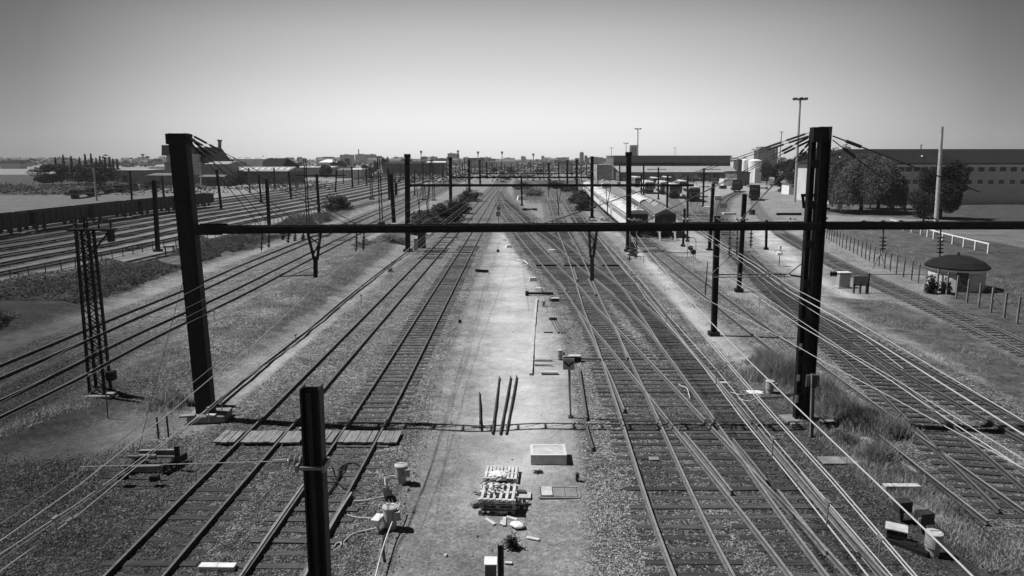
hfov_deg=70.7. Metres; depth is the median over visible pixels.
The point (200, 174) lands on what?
street lamp
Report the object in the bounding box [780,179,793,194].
hut
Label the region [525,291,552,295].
buffer pipe
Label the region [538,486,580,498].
ground hatch
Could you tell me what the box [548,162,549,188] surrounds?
catenary mast
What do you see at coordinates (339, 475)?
cable
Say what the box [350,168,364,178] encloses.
shed
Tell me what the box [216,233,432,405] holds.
trough edge
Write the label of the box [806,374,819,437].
signal board
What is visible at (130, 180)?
catenary mast
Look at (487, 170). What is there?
gantry
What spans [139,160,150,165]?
town house
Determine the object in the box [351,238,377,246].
bush
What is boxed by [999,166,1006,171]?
window
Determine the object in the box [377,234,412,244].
bush
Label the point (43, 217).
open wagon
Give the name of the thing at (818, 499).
railway track
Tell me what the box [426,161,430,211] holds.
catenary mast
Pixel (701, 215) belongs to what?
railway track
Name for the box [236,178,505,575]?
railway track
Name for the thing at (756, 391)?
plastic sheet
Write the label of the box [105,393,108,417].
marker rod
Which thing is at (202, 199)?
open wagon
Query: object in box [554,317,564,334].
switch lever
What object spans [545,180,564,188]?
bush
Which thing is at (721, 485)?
railway track
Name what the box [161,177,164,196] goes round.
catenary mast
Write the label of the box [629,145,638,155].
grain silo
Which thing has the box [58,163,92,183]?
tree
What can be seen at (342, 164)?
tree
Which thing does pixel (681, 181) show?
locomotive
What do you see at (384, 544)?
cable
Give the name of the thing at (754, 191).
shunting locomotive
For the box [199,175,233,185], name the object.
shed
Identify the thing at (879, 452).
bush
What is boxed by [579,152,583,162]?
apartment block
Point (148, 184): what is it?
flat wagon
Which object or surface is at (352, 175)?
catenary mast
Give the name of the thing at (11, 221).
open wagon
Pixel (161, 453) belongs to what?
tensioning frame
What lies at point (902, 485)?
concrete slab
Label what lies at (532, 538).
loose board
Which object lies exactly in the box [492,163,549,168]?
gantry
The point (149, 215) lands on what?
railway track
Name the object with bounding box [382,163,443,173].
shed
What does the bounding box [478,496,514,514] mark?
pallet
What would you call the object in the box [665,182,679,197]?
locomotive
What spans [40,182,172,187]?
slat fence
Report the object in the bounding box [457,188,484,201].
bush
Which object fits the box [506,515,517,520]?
loose board
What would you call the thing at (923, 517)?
junction box
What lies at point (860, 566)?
overhead wire
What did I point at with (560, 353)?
relay can
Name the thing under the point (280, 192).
railway track
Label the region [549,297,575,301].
point machine
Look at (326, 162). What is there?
shed
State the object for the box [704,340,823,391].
bush
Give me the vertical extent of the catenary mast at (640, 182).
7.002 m
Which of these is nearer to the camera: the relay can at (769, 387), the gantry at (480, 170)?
the relay can at (769, 387)
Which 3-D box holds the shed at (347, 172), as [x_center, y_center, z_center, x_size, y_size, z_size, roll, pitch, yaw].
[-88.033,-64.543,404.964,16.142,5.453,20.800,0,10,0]
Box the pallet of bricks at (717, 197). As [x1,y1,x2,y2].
[714,196,721,199]
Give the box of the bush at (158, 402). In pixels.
[124,386,215,427]
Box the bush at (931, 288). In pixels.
[924,274,938,293]
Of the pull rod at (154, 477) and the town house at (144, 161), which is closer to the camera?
the pull rod at (154, 477)
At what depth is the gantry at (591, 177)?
129.55 m
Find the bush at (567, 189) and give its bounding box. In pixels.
[560,187,578,191]
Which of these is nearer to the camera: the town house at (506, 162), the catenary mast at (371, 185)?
the catenary mast at (371, 185)
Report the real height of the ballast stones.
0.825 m
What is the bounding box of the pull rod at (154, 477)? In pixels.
[97,473,167,481]
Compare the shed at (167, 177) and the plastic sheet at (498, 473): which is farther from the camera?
the shed at (167, 177)
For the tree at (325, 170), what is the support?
on the ground at (492, 308)
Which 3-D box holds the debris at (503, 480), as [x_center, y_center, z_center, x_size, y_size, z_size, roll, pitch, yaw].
[-0.349,6.383,23.630,0.340,0.300,0.280,-1,10,-6]
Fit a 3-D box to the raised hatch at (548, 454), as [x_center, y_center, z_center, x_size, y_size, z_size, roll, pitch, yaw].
[1.287,5.951,25.767,1.263,0.398,0.980,0,10,0]
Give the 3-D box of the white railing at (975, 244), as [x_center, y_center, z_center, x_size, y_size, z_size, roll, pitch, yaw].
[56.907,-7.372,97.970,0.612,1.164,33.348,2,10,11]
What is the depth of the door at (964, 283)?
57.93 m
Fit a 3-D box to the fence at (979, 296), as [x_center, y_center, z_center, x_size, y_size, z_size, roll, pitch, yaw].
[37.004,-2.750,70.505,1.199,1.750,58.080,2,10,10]
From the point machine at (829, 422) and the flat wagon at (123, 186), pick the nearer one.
the point machine at (829, 422)
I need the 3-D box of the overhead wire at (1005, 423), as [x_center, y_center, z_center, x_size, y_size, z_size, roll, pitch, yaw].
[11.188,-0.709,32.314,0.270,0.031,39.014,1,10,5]
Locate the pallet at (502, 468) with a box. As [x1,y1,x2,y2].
[483,465,518,482]
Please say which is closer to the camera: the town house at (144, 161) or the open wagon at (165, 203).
the open wagon at (165, 203)
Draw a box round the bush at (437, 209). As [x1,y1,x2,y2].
[429,200,464,223]
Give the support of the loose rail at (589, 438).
on the ground at (492, 308)
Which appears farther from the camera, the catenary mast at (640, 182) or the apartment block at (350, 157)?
the apartment block at (350, 157)
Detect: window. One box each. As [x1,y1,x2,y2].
[898,166,904,171]
[905,166,912,171]
[912,179,917,184]
[913,166,919,171]
[976,179,982,184]
[977,166,984,171]
[987,179,993,184]
[988,166,995,171]
[998,179,1004,184]
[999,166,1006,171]
[1009,179,1015,184]
[1010,166,1017,171]
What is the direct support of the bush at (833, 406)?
on the ground at (492, 308)
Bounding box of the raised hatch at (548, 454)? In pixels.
[530,444,566,464]
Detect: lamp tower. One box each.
[634,128,640,155]
[779,131,783,171]
[793,97,807,201]
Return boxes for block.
[340,154,354,162]
[355,154,369,162]
[448,153,455,157]
[535,287,542,291]
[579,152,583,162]
[589,157,602,162]
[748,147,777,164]
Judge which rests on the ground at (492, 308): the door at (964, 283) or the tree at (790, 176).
the tree at (790, 176)
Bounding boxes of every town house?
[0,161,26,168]
[11,160,31,166]
[19,158,33,163]
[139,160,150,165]
[150,159,162,165]
[158,156,165,161]
[318,158,334,161]
[367,158,384,164]
[389,158,404,162]
[399,159,421,162]
[435,158,448,163]
[452,158,463,164]
[467,158,484,167]
[495,159,516,166]
[559,161,570,169]
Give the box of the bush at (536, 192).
[520,187,544,195]
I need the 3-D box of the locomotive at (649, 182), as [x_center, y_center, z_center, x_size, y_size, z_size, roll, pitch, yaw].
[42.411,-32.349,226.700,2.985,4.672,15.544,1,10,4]
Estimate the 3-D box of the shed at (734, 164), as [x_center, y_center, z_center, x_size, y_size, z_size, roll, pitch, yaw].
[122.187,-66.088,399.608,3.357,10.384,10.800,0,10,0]
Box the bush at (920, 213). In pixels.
[911,191,940,220]
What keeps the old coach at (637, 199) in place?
on the railway track at (670, 237)
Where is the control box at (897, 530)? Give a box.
[885,521,907,540]
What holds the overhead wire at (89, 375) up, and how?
hanging from the gantry at (815, 224)
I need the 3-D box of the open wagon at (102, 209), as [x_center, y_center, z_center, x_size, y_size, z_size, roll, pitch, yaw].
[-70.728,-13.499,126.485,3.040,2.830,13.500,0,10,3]
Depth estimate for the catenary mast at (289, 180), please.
190.51 m
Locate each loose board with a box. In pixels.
[485,518,495,524]
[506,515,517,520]
[526,536,539,540]
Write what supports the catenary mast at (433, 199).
on the ground at (492, 308)
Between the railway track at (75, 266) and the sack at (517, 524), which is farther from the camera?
the railway track at (75, 266)
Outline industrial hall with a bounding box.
[161,140,246,183]
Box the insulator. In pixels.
[830,271,836,276]
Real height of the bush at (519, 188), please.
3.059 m
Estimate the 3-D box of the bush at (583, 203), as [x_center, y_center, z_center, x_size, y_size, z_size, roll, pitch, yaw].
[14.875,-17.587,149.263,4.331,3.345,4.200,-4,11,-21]
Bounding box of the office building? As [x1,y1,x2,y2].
[796,144,1023,203]
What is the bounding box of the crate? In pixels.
[703,206,709,211]
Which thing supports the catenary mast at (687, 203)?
on the ground at (492, 308)
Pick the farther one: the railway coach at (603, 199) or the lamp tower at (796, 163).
the lamp tower at (796, 163)
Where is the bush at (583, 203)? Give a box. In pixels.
[573,195,595,210]
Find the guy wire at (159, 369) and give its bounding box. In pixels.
[137,281,182,452]
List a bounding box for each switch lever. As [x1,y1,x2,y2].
[549,317,558,333]
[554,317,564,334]
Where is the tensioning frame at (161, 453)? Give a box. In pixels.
[124,449,187,472]
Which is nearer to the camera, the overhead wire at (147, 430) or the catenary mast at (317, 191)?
the overhead wire at (147, 430)
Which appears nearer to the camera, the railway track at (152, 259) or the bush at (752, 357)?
the bush at (752, 357)
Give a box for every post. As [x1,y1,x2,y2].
[156,417,159,438]
[166,416,169,437]
[174,445,180,470]
[273,384,331,575]
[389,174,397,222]
[484,544,503,575]
[496,205,500,222]
[574,472,579,481]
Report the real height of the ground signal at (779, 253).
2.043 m
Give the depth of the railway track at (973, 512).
25.43 m
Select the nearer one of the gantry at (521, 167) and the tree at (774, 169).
the tree at (774, 169)
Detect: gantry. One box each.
[165,126,1023,425]
[403,152,693,251]
[448,156,594,217]
[468,159,577,191]
[478,160,568,183]
[486,162,559,178]
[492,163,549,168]
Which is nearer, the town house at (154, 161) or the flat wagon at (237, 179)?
the flat wagon at (237, 179)
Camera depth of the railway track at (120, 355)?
44.29 m
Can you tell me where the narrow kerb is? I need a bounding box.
[529,298,537,374]
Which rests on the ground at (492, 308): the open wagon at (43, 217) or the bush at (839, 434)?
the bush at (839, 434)
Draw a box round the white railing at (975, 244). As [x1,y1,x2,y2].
[890,219,989,253]
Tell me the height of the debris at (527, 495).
0.050 m
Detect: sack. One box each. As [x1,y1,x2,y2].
[509,521,524,528]
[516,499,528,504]
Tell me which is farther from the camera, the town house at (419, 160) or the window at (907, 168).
the town house at (419, 160)
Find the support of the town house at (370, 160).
on the ground at (492, 308)
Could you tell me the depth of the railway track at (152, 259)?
79.67 m
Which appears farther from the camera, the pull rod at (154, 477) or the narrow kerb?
the narrow kerb
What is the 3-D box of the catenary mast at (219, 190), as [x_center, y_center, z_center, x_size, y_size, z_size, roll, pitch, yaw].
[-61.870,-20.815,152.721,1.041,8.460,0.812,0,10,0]
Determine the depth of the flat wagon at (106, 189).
221.84 m
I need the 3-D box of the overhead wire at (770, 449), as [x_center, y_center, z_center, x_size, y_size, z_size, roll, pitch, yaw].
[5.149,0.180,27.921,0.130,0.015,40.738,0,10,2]
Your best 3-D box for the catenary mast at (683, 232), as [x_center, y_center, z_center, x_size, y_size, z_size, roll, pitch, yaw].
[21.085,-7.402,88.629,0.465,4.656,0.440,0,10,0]
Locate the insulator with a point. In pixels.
(833, 273)
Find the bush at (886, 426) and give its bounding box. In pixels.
[849,405,952,443]
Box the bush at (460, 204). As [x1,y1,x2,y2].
[452,198,471,213]
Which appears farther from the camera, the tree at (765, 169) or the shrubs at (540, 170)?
the shrubs at (540, 170)
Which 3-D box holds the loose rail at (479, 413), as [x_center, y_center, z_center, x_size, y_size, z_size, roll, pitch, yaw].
[-1.386,5.194,30.923,0.055,0.070,4.483,-1,10,-3]
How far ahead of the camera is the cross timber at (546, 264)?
72.37 m
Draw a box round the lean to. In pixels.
[247,159,262,166]
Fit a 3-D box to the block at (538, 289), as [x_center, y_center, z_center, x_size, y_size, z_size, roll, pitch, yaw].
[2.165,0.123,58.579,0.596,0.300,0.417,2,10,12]
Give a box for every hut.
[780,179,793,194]
[924,252,991,292]
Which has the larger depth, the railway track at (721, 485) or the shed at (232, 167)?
the shed at (232, 167)
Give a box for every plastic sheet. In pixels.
[488,470,508,475]
[746,390,763,393]
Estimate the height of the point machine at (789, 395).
0.208 m
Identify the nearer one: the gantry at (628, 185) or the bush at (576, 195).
the gantry at (628, 185)
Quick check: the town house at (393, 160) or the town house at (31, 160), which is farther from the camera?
the town house at (31, 160)
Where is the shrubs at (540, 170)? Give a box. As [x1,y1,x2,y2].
[361,164,724,181]
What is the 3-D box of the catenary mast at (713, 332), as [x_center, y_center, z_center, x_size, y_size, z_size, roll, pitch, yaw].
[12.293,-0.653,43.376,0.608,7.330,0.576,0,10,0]
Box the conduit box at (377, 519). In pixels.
[371,513,382,531]
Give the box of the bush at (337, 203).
[321,193,354,211]
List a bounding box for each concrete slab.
[198,562,236,570]
[534,359,551,360]
[534,364,551,365]
[541,371,557,373]
[648,457,659,460]
[817,456,867,464]
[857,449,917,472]
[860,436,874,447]
[882,483,920,489]
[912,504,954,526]
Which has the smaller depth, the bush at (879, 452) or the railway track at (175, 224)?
the bush at (879, 452)
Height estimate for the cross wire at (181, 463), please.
1.039 m
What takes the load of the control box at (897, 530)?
on the point drive
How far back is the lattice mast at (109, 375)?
31.36 m
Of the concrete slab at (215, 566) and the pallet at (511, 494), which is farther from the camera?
the pallet at (511, 494)
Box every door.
[123,175,127,181]
[955,272,968,291]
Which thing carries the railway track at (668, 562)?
on the ground at (492, 308)
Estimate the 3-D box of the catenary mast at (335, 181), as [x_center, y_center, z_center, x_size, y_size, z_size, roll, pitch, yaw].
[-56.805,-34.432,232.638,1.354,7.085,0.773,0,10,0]
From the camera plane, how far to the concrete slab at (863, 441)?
27.48 m
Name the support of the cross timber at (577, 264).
on the ground at (492, 308)
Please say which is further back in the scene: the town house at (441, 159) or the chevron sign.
the town house at (441, 159)
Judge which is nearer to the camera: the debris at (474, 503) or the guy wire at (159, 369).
the debris at (474, 503)
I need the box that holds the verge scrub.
[0,180,337,194]
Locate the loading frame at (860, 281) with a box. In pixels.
[853,273,869,292]
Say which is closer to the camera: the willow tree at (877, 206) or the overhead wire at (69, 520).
the overhead wire at (69, 520)
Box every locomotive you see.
[631,175,642,183]
[642,179,653,192]
[649,174,660,183]
[655,178,666,192]
[661,176,672,181]
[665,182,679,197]
[675,177,685,191]
[682,183,699,200]
[731,180,742,190]
[748,185,759,198]
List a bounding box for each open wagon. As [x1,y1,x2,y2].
[0,212,29,233]
[15,206,88,229]
[75,201,137,221]
[126,197,174,214]
[169,193,213,206]
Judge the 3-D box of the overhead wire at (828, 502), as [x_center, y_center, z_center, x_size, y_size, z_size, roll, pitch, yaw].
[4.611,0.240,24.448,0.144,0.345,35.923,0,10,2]
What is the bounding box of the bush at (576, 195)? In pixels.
[567,189,589,203]
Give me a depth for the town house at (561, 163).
695.45 m
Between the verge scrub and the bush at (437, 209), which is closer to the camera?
the bush at (437, 209)
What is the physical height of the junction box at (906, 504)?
0.670 m
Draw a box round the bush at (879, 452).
[828,436,927,469]
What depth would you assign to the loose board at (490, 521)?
21.34 m
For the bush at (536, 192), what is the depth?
206.62 m
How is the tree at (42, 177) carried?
on the ground at (492, 308)
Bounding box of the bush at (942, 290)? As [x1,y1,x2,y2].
[938,277,952,293]
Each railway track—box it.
[0,168,484,424]
[0,169,452,251]
[0,169,477,379]
[0,170,453,257]
[0,170,458,266]
[0,170,463,275]
[0,176,412,244]
[0,179,383,238]
[0,189,399,281]
[2,169,473,290]
[2,177,386,233]
[88,178,504,575]
[214,176,385,201]
[214,177,372,198]
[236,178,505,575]
[496,194,900,575]
[498,193,888,575]
[532,181,850,575]
[555,188,687,345]
[579,187,1023,525]
[621,187,728,240]
[651,232,673,239]
[669,197,721,233]
[690,202,709,221]
[716,191,1023,513]
[750,199,1023,356]
[783,309,1023,450]
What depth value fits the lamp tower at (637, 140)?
462.45 m
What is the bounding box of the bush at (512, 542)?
[501,531,520,549]
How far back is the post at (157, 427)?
27.67 m
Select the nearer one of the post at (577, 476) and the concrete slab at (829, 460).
the post at (577, 476)
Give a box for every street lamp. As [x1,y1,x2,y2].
[84,167,102,200]
[194,161,201,188]
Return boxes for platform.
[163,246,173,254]
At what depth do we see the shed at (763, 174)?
341.12 m
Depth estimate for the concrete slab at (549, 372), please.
36.08 m
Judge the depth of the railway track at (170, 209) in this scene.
145.63 m
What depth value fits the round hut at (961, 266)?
58.21 m
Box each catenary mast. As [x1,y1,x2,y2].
[129,171,132,199]
[151,180,162,251]
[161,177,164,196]
[215,169,223,208]
[248,168,251,192]
[258,175,262,201]
[265,179,270,224]
[288,171,292,198]
[303,159,309,224]
[315,174,319,214]
[334,170,336,191]
[351,167,352,186]
[369,167,374,199]
[377,158,384,223]
[387,168,389,199]
[421,162,424,199]
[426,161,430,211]
[431,159,435,200]
[520,176,523,205]
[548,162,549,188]
[640,174,641,193]
[642,166,644,194]
[657,167,659,199]
[666,175,668,207]
[681,209,685,246]
[685,175,689,241]
[701,168,704,206]
[705,262,707,295]
[706,184,714,250]
[707,216,720,336]
[734,194,746,292]
[763,220,768,249]
[934,127,943,234]
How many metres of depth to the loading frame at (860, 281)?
57.54 m
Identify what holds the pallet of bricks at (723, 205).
on the ground at (492, 308)
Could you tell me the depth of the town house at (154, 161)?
992.92 m
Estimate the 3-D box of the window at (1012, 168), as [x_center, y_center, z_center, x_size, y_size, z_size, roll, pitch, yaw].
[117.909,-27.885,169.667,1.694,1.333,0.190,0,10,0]
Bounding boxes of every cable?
[328,462,363,494]
[328,464,346,482]
[331,466,358,490]
[343,527,375,541]
[354,496,383,500]
[375,503,400,575]
[382,528,387,561]
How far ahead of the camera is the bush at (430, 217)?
111.38 m
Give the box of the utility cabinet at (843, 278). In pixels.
[834,271,851,287]
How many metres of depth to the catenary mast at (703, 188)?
161.21 m
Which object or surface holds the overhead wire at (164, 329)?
hanging from the gantry at (815, 224)
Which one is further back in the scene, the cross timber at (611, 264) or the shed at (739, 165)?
the shed at (739, 165)
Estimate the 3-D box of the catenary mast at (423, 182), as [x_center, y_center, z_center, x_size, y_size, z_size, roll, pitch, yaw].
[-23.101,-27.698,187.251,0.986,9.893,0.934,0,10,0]
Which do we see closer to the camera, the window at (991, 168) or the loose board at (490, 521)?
the loose board at (490, 521)
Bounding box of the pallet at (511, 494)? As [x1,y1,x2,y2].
[478,482,517,503]
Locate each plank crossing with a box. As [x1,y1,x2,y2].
[213,430,301,443]
[325,430,401,443]
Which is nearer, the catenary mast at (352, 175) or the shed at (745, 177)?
the catenary mast at (352, 175)
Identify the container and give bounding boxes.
[719,179,737,185]
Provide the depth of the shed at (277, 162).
382.81 m
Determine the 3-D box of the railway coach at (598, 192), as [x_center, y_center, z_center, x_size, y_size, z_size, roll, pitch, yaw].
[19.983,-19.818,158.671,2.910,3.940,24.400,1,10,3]
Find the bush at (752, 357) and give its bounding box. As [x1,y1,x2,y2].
[735,344,776,365]
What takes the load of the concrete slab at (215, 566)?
on the ground at (492, 308)
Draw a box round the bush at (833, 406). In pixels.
[761,386,886,429]
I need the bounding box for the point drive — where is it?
[885,537,928,557]
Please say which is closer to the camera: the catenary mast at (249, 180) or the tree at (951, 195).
the tree at (951, 195)
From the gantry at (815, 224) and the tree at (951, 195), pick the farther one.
the tree at (951, 195)
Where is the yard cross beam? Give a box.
[295,175,345,175]
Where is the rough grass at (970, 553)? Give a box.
[0,179,1023,573]
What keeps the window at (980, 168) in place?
in the office building
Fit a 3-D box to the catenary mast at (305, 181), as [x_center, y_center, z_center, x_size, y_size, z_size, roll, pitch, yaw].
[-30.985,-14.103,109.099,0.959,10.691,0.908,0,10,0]
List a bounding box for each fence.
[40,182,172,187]
[826,230,1022,322]
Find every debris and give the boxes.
[470,499,478,507]
[496,477,506,486]
[503,489,525,493]
[518,492,530,498]
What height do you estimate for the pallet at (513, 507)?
0.143 m
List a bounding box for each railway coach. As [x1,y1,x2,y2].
[583,181,589,192]
[594,188,608,209]
[600,193,622,219]
[611,200,648,234]
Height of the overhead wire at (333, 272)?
0.014 m
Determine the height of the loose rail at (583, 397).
0.150 m
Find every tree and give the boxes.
[26,163,72,184]
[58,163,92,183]
[73,162,122,185]
[318,164,332,177]
[329,160,339,165]
[338,158,355,167]
[369,161,378,172]
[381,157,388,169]
[759,160,772,184]
[767,159,794,186]
[781,152,807,189]
[827,153,909,212]
[856,196,896,208]
[907,159,971,218]
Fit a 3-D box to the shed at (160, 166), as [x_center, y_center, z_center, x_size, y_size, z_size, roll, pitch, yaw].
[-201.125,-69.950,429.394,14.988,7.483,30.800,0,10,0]
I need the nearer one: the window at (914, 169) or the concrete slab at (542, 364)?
the concrete slab at (542, 364)
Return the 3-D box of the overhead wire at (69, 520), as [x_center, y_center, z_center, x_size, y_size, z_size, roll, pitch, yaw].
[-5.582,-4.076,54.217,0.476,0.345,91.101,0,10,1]
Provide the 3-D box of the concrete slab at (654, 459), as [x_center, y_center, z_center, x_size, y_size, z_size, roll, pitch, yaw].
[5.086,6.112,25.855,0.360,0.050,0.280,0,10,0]
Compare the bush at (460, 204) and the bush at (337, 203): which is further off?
the bush at (337, 203)
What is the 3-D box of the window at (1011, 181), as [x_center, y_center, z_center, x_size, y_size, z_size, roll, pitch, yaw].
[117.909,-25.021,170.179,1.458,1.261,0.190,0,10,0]
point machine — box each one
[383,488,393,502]
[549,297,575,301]
[568,354,609,361]
[760,393,793,398]
[791,418,837,427]
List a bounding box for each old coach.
[631,193,654,207]
[641,199,675,234]
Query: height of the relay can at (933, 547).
0.734 m
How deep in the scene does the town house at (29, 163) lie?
982.78 m
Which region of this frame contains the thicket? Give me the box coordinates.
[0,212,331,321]
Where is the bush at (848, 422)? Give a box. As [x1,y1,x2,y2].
[831,401,923,446]
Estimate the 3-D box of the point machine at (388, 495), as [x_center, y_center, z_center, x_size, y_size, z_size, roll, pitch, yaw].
[-3.750,6.651,22.398,0.268,0.208,1.752,-3,11,-19]
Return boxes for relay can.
[382,503,400,529]
[394,462,409,484]
[557,349,564,358]
[765,379,777,393]
[924,528,943,557]
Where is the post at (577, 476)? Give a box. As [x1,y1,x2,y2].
[574,472,579,481]
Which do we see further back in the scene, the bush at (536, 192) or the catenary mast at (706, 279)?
the bush at (536, 192)
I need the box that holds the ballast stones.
[0,316,1023,575]
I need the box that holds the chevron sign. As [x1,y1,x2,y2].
[563,357,574,417]
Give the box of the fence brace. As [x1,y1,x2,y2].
[872,253,885,268]
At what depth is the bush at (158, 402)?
31.02 m
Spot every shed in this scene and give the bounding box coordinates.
[114,169,164,181]
[146,173,171,184]
[148,164,164,168]
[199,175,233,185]
[204,161,239,183]
[234,158,267,164]
[237,167,305,183]
[263,158,299,167]
[299,166,344,176]
[318,159,336,165]
[337,168,370,177]
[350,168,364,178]
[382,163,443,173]
[426,161,447,169]
[594,156,735,180]
[724,171,750,185]
[730,159,737,170]
[738,160,741,170]
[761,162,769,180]
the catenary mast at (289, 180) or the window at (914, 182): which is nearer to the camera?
the window at (914, 182)
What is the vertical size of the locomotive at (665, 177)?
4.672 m
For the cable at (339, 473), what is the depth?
24.84 m
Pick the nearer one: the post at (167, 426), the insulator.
the post at (167, 426)
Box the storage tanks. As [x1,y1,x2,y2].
[742,159,761,182]
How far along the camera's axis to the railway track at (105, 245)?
93.53 m
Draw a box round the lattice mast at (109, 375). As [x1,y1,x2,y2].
[66,216,118,399]
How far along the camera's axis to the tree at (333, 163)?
462.55 m
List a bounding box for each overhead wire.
[0,183,476,419]
[0,188,443,385]
[0,195,440,402]
[0,197,474,554]
[0,199,474,559]
[0,204,470,571]
[0,216,419,524]
[0,248,362,541]
[1,182,475,415]
[266,199,467,306]
[598,237,868,575]
[599,235,892,575]
[600,237,877,575]
[631,238,912,575]
[633,239,916,575]
[638,237,972,575]
[658,264,1023,468]
[699,231,1023,435]
[701,235,903,368]
[705,232,1023,421]
[720,273,1019,466]
[722,271,1023,459]
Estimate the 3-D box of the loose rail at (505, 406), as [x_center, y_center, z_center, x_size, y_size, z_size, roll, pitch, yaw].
[-0.267,5.027,31.857,0.055,0.070,7.514,1,10,3]
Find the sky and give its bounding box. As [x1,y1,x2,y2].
[0,0,1023,159]
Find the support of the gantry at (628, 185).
on the ground at (492, 308)
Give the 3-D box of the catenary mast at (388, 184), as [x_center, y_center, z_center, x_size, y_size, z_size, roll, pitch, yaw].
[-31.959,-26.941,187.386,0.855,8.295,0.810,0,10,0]
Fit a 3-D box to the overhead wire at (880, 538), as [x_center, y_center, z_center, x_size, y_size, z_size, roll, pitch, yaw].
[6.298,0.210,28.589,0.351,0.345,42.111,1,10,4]
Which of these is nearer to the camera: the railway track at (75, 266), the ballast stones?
the ballast stones
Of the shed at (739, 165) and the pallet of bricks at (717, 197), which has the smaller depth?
the pallet of bricks at (717, 197)
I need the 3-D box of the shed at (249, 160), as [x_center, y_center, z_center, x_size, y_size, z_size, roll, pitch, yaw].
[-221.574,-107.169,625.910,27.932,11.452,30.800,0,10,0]
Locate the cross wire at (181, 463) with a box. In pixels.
[80,461,272,466]
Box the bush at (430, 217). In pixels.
[410,209,446,223]
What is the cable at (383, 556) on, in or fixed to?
on the ground at (492, 308)
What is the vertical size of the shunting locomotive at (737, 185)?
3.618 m
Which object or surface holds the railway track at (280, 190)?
on the ground at (492, 308)
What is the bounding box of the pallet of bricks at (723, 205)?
[720,203,726,207]
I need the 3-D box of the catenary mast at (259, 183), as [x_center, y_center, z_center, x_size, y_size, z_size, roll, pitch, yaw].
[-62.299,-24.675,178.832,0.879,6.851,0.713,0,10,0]
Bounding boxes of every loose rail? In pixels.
[479,392,480,428]
[491,376,499,433]
[499,376,510,434]
[505,375,516,434]
[578,368,587,420]
[584,423,593,450]
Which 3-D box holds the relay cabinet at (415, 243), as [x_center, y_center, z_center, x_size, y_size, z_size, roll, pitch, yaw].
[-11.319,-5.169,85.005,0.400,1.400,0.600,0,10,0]
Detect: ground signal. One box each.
[688,245,692,261]
[691,249,695,267]
[776,246,782,263]
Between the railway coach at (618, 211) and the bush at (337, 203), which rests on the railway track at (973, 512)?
the railway coach at (618, 211)
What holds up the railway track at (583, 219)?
on the ground at (492, 308)
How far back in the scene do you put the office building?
170.82 m
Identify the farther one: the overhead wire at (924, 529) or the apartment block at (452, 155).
the apartment block at (452, 155)
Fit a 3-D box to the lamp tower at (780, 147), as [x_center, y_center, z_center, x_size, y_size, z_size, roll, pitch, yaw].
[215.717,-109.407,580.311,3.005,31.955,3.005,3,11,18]
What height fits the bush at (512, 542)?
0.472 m
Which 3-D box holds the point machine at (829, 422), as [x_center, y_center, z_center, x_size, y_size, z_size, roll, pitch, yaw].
[12.110,5.458,28.881,1.971,0.270,0.306,-2,10,-11]
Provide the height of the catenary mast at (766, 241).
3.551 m
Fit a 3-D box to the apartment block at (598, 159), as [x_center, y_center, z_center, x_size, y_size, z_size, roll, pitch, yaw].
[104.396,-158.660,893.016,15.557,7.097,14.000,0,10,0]
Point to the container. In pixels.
(728, 183)
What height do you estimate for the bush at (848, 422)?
1.135 m
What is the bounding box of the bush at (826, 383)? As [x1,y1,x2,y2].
[788,368,873,407]
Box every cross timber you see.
[536,264,558,265]
[564,264,595,265]
[602,264,619,265]
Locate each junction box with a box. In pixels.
[893,498,912,521]
[914,509,934,533]
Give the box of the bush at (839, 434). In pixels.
[824,425,854,446]
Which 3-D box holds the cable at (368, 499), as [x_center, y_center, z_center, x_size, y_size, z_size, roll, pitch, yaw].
[-4.460,6.650,22.767,1.028,0.028,0.112,-3,11,-18]
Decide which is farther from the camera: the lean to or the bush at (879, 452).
the lean to
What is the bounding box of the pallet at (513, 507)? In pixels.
[479,489,518,509]
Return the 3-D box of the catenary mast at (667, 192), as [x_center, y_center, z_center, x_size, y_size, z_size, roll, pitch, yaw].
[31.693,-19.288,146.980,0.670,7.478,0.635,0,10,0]
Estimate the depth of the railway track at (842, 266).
52.71 m
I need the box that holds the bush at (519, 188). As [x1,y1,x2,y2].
[513,181,532,189]
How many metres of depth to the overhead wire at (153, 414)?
11.50 m
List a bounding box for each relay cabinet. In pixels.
[414,238,417,249]
[418,233,425,247]
[630,241,637,255]
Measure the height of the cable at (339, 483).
0.038 m
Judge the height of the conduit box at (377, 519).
0.440 m
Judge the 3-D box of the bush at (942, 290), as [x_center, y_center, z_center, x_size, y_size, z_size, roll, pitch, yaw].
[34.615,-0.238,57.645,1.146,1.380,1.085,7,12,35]
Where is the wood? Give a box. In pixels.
[0,154,789,166]
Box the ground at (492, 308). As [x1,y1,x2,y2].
[0,160,1023,575]
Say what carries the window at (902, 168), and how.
in the office building
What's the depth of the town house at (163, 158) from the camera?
1678.40 m
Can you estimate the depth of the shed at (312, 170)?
414.90 m
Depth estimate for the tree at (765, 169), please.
295.51 m
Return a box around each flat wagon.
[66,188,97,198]
[93,186,113,192]
[113,183,138,191]
[140,181,161,188]
[204,180,214,185]
[233,178,241,183]
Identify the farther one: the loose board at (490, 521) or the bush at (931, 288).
the bush at (931, 288)
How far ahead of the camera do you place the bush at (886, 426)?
27.93 m

